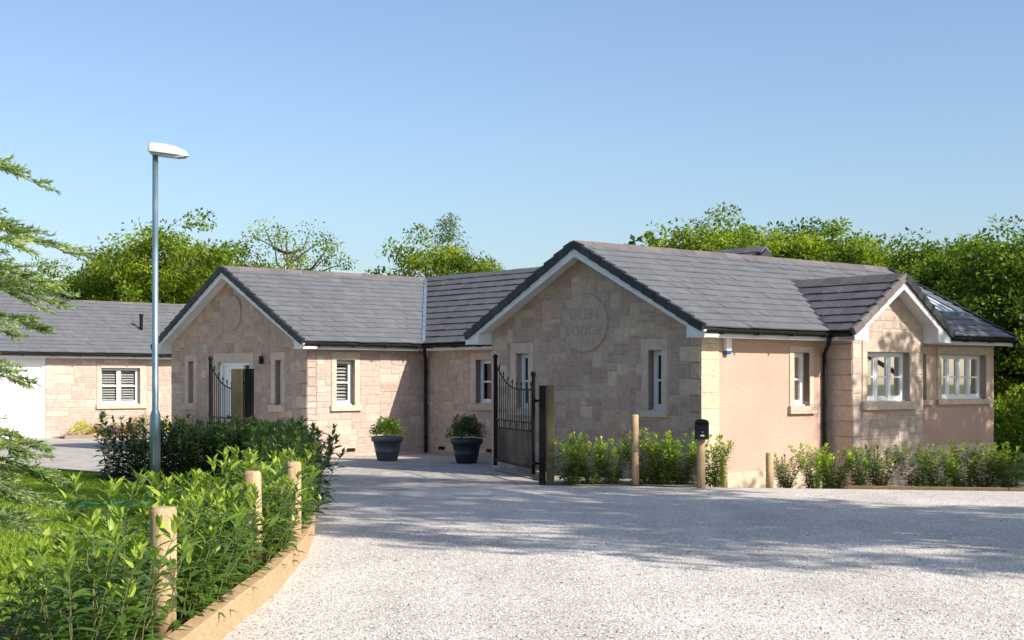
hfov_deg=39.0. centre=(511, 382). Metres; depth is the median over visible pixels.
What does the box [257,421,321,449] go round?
laurel bush
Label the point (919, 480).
laurel bush
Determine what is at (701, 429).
letter box
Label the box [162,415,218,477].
laurel bush
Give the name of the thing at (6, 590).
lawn
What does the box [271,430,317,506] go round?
laurel bush
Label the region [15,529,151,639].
laurel bush
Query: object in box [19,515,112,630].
laurel bush
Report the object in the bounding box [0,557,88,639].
laurel bush
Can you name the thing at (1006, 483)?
laurel bush
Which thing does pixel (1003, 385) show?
broadleaf tree
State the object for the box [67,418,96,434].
yellow shrub
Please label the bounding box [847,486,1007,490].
timber sleeper
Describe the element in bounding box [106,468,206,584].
laurel bush
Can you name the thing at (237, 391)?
timber gate post
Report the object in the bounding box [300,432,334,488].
laurel bush
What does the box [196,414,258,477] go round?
laurel bush
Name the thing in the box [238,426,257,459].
laurel bush
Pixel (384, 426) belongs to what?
potted shrub
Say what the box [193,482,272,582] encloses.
laurel bush
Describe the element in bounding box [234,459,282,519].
laurel bush
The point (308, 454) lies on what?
laurel bush
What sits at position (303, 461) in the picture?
laurel bush
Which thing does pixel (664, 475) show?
laurel bush
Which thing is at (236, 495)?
laurel bush
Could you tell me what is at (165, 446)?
laurel bush
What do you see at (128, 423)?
laurel bush
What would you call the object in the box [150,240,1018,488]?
lodge house
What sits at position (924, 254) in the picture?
broadleaf tree
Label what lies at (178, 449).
laurel bush
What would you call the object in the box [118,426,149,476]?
laurel bush
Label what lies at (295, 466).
bollard
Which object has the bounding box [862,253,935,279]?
broadleaf tree
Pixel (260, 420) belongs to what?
laurel bush
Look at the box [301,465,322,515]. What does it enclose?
laurel bush
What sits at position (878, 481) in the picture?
laurel bush
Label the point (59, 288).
broadleaf tree
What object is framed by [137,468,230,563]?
laurel bush
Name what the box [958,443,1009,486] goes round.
laurel bush
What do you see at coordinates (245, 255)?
broadleaf tree
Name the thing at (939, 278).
broadleaf tree
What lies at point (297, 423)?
laurel bush
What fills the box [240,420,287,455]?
laurel bush
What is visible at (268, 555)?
laurel bush
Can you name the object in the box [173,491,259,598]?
laurel bush
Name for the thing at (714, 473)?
laurel bush
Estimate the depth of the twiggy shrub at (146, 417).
45.66 m
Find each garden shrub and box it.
[994,383,1023,458]
[994,390,1023,467]
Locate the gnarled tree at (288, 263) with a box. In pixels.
[229,216,357,271]
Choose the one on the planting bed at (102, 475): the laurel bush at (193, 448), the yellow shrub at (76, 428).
the laurel bush at (193, 448)
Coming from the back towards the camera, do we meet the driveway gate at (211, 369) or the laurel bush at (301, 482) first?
the driveway gate at (211, 369)
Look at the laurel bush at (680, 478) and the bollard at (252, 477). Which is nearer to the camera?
the bollard at (252, 477)
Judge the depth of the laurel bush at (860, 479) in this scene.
23.50 m
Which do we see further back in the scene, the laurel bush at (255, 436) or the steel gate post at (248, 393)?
the steel gate post at (248, 393)
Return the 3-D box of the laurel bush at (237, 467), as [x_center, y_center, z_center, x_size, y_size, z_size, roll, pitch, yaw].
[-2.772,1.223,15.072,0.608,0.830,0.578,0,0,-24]
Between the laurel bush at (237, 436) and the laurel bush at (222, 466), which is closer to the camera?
the laurel bush at (222, 466)
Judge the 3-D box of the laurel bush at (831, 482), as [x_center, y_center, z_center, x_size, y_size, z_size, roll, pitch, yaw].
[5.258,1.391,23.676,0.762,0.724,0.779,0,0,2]
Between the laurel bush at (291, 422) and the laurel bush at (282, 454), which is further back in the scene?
the laurel bush at (291, 422)
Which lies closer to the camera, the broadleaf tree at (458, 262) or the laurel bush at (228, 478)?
the laurel bush at (228, 478)
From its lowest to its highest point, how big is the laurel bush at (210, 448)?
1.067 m
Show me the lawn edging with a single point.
(72, 470)
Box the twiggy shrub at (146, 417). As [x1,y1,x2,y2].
[125,412,149,431]
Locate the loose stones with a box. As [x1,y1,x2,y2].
[233,520,1023,639]
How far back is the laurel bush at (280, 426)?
19.05 m
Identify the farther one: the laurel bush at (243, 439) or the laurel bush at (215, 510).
the laurel bush at (243, 439)
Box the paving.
[0,437,696,492]
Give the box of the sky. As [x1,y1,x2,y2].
[0,0,1023,296]
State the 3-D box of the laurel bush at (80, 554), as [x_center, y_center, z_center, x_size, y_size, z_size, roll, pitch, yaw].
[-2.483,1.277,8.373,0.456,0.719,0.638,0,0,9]
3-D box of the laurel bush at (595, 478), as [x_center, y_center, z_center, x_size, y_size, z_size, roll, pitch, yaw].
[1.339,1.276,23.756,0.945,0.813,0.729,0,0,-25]
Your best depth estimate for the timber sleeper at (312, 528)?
14.97 m
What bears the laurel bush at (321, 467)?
on the planting bed at (102, 475)
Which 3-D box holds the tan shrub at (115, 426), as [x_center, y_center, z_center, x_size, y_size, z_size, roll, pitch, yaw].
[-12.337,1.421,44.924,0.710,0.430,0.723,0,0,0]
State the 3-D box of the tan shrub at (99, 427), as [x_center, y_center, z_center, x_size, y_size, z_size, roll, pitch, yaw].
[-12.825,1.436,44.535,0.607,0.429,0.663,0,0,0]
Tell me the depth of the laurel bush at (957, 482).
23.51 m
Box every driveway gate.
[208,356,230,438]
[493,354,535,474]
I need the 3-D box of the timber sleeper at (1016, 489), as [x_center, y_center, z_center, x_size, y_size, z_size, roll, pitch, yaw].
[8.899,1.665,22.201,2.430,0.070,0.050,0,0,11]
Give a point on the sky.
(543, 126)
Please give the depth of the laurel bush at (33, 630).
7.45 m
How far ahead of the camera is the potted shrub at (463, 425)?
30.09 m
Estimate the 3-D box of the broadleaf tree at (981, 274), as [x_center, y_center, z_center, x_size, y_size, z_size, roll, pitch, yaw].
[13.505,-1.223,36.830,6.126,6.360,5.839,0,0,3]
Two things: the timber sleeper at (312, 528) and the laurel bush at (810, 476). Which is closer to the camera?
the timber sleeper at (312, 528)
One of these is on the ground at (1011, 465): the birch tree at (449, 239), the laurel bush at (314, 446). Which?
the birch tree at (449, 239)
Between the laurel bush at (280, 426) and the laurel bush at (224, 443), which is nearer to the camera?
the laurel bush at (280, 426)
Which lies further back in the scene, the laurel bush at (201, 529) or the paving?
the paving
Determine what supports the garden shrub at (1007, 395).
on the ground at (1011, 465)
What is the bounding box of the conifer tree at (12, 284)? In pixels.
[0,153,99,540]
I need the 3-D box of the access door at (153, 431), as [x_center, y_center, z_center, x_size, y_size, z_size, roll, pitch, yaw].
[-5.760,1.055,23.263,0.012,0.550,0.100,0,0,0]
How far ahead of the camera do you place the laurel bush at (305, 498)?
14.28 m
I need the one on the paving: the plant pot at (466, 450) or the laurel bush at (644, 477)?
the plant pot at (466, 450)
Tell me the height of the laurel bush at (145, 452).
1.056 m
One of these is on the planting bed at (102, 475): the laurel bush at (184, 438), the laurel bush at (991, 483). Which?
the laurel bush at (184, 438)
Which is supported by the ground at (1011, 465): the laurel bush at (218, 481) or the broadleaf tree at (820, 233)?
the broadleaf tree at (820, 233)
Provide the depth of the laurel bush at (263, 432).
17.73 m
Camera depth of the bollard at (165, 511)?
9.01 m
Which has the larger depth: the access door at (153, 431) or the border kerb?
the border kerb
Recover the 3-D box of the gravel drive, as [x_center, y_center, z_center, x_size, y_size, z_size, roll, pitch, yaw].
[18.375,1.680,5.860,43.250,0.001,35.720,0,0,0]
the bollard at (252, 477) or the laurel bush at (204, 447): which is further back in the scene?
the laurel bush at (204, 447)
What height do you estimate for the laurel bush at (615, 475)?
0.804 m
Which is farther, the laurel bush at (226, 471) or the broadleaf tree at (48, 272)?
the broadleaf tree at (48, 272)
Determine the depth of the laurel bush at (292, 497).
12.82 m
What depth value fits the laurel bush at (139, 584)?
9.37 m
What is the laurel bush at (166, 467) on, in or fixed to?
on the planting bed at (102, 475)
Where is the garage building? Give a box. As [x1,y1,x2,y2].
[0,291,185,438]
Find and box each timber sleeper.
[162,610,219,639]
[203,567,277,639]
[265,535,307,590]
[301,513,315,551]
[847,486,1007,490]
[1009,488,1023,491]
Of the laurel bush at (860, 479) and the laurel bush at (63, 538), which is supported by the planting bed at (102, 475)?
the laurel bush at (63, 538)
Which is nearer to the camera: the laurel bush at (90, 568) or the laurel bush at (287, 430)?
the laurel bush at (90, 568)
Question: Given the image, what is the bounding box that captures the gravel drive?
[221,485,1023,639]
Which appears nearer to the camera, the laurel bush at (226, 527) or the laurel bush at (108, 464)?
the laurel bush at (226, 527)
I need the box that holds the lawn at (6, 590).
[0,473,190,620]
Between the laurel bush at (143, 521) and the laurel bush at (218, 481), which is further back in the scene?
the laurel bush at (218, 481)
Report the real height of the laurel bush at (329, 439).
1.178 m
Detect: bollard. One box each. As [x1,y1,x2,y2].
[149,506,177,637]
[245,471,262,570]
[286,461,300,543]
[631,414,638,484]
[697,440,704,488]
[720,454,727,486]
[766,452,773,487]
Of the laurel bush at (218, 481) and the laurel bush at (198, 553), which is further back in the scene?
the laurel bush at (218, 481)
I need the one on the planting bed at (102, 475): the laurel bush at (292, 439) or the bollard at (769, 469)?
the laurel bush at (292, 439)
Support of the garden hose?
on the lawn at (6, 590)
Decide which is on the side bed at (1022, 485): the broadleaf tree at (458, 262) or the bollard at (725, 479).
the bollard at (725, 479)
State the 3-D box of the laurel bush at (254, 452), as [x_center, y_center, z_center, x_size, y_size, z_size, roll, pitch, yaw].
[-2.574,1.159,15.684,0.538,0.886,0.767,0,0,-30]
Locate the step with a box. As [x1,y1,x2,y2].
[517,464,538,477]
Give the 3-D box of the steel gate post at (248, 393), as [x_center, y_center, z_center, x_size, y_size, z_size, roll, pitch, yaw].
[-4.813,0.715,26.252,0.253,1.930,0.166,0,0,3]
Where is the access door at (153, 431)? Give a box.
[153,431,153,464]
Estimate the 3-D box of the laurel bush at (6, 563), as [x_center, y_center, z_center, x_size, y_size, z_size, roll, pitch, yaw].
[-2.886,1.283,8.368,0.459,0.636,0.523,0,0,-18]
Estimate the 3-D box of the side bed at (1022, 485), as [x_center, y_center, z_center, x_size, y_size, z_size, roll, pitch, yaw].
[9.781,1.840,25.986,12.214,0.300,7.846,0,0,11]
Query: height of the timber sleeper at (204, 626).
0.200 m
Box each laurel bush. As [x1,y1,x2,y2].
[0,554,48,639]
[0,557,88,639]
[0,560,63,639]
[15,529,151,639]
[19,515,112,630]
[24,545,118,639]
[27,514,191,639]
[52,468,176,605]
[56,515,164,637]
[73,504,194,639]
[78,523,204,639]
[92,411,136,478]
[101,428,139,475]
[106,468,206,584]
[108,538,149,625]
[117,415,168,476]
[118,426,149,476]
[128,505,221,603]
[129,421,165,477]
[131,504,243,634]
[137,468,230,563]
[139,420,181,477]
[141,492,263,612]
[147,416,178,475]
[148,483,230,595]
[148,490,249,624]
[155,484,271,602]
[161,419,201,477]
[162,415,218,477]
[165,422,202,478]
[168,478,251,585]
[170,413,224,479]
[172,456,243,503]
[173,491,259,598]
[176,431,213,475]
[180,486,252,582]
[186,419,226,480]
[186,455,266,531]
[192,429,218,479]
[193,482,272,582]
[195,450,291,565]
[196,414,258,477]
[200,479,266,563]
[202,476,279,589]
[207,422,241,476]
[211,417,246,477]
[213,444,282,530]
[215,429,248,482]
[216,418,252,482]
[217,460,280,559]
[225,418,257,460]
[227,478,300,573]
[229,461,275,488]
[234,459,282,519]
[236,479,291,562]
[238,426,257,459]
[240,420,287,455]
[240,426,304,462]
[240,446,301,492]
[241,470,309,562]
[243,433,283,460]
[248,416,266,438]
[253,450,300,479]
[254,434,323,518]
[255,422,315,441]
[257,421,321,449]
[257,429,303,474]
[259,421,293,439]
[260,427,300,459]
[261,457,310,517]
[263,474,299,549]
[263,499,305,556]
[265,422,324,478]
[265,466,325,535]
[270,457,316,532]
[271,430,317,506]
[271,477,319,526]
[272,415,307,433]
[272,418,309,434]
[277,422,345,510]
[281,448,324,525]
[292,421,324,457]
[299,449,325,509]
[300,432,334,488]
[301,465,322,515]
[302,437,332,495]
[303,440,335,505]
[550,432,601,484]
[568,436,620,483]
[588,437,630,484]
[615,428,679,484]
[641,439,690,484]
[651,429,711,483]
[686,434,734,486]
[773,453,807,487]
[787,442,832,488]
[812,446,855,488]
[843,446,881,485]
[855,443,906,485]
[888,443,945,486]
[916,453,963,486]
[931,438,995,486]
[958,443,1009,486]
[979,441,1023,488]
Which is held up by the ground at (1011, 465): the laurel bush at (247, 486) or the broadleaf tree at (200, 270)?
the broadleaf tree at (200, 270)
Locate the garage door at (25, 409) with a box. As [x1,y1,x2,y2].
[0,357,44,438]
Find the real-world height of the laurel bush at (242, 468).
1.064 m
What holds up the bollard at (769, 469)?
on the side bed at (1022, 485)
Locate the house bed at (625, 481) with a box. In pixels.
[494,469,696,485]
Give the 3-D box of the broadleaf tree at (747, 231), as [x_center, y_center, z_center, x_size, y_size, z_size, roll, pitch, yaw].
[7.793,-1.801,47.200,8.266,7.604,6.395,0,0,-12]
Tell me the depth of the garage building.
45.26 m
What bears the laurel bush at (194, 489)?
on the planting bed at (102, 475)
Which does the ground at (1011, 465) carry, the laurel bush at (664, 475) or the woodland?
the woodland
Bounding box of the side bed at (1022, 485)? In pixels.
[925,479,1023,490]
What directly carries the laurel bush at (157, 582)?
on the planting bed at (102, 475)
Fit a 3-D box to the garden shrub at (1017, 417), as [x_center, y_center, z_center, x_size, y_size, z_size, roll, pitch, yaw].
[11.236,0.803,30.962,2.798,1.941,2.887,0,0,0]
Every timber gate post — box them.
[231,369,243,425]
[546,385,553,484]
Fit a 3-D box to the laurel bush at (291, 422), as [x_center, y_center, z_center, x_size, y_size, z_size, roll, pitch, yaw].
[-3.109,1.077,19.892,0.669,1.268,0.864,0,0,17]
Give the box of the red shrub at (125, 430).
[122,425,136,433]
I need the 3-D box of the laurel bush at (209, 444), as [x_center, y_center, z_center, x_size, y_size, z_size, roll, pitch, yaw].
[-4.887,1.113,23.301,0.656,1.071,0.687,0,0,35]
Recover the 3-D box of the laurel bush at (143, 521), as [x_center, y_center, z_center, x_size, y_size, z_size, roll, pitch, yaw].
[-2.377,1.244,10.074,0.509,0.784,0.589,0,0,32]
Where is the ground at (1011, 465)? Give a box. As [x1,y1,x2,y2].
[925,452,1023,485]
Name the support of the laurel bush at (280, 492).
on the planting bed at (102, 475)
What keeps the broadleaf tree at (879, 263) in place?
on the ground at (1011, 465)
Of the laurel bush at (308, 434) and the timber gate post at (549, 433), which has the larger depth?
the timber gate post at (549, 433)
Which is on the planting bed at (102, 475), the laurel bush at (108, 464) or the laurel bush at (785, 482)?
the laurel bush at (108, 464)
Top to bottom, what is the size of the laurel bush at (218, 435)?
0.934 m
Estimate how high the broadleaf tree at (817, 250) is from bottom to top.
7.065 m
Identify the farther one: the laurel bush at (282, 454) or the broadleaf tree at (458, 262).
the broadleaf tree at (458, 262)
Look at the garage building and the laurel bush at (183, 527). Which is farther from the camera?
the garage building
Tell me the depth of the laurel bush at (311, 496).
14.77 m
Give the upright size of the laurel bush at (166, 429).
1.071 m
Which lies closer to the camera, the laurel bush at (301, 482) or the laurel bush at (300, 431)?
the laurel bush at (301, 482)
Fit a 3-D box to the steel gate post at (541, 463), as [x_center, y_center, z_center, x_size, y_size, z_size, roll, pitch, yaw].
[0.457,0.865,23.722,0.213,1.630,0.126,0,0,3]
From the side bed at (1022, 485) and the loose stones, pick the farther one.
the side bed at (1022, 485)
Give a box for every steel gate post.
[244,369,253,427]
[533,386,545,484]
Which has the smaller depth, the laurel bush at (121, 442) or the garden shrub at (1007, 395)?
the laurel bush at (121, 442)
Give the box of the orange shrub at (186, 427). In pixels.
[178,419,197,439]
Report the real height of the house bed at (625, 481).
0.001 m
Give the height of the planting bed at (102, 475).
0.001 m
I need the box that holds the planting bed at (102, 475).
[0,473,271,639]
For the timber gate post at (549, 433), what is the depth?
23.71 m
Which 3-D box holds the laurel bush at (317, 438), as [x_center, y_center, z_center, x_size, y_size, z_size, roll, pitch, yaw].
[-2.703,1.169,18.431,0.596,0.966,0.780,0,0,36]
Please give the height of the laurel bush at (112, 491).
1.043 m
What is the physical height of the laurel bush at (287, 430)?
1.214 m
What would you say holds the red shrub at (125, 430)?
on the flower border
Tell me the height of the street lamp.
5.565 m
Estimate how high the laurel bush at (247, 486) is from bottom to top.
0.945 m
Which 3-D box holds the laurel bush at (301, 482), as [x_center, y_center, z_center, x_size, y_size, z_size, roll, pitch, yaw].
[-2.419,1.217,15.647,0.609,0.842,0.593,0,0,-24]
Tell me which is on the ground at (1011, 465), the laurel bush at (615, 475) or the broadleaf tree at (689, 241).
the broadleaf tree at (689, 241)
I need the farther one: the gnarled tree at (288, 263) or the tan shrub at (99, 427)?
the gnarled tree at (288, 263)
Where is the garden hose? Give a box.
[50,501,151,505]
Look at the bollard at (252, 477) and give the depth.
12.05 m
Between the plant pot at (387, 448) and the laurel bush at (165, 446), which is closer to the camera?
the laurel bush at (165, 446)
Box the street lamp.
[148,142,188,483]
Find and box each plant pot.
[371,436,403,460]
[450,438,482,463]
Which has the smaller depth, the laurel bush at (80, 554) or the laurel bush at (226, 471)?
the laurel bush at (80, 554)
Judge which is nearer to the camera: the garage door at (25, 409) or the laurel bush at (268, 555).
the laurel bush at (268, 555)
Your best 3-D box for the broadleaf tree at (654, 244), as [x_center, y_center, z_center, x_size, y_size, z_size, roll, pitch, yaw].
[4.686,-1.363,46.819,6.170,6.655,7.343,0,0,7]
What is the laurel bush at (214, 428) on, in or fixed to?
on the planting bed at (102, 475)
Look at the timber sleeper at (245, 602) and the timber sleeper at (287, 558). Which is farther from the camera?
the timber sleeper at (287, 558)
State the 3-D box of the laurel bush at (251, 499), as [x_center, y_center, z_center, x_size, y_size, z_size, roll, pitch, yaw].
[-2.104,1.166,9.777,0.814,0.872,0.558,0,0,28]
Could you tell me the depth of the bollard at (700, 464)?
22.89 m
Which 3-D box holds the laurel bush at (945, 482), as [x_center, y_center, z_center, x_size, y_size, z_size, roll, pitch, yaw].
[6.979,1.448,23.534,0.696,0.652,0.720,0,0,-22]
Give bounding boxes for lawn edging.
[6,464,107,473]
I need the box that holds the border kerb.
[64,433,167,438]
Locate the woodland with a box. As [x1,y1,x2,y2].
[624,232,950,263]
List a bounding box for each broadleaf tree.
[24,244,178,302]
[32,273,73,296]
[59,207,249,303]
[127,237,273,303]
[364,223,504,276]
[641,202,802,257]
[642,237,676,246]
[683,211,805,257]
[733,216,879,264]
[780,217,920,264]
[787,231,918,271]
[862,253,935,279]
[866,227,985,292]
[905,232,1022,297]
[931,214,1023,383]
[945,276,1023,458]
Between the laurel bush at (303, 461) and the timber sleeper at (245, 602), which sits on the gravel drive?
the timber sleeper at (245, 602)
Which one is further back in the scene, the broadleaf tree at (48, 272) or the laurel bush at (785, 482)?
the broadleaf tree at (48, 272)
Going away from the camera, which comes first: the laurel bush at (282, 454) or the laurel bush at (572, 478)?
the laurel bush at (282, 454)
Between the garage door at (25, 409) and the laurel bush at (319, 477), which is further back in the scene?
the garage door at (25, 409)
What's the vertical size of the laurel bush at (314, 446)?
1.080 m
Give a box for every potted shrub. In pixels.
[369,415,407,436]
[445,413,485,438]
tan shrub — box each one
[85,423,103,434]
[106,422,123,431]
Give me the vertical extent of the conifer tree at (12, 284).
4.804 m
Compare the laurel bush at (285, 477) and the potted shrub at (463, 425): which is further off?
the potted shrub at (463, 425)
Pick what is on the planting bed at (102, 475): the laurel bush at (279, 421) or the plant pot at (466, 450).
the laurel bush at (279, 421)
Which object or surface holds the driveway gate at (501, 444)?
attached to the steel gate post at (541, 463)
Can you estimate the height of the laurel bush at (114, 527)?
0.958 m
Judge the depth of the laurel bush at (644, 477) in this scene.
23.69 m
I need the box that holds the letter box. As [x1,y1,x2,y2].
[695,419,708,439]
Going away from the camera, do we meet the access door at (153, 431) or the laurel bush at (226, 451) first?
the laurel bush at (226, 451)
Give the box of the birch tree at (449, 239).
[427,212,478,274]

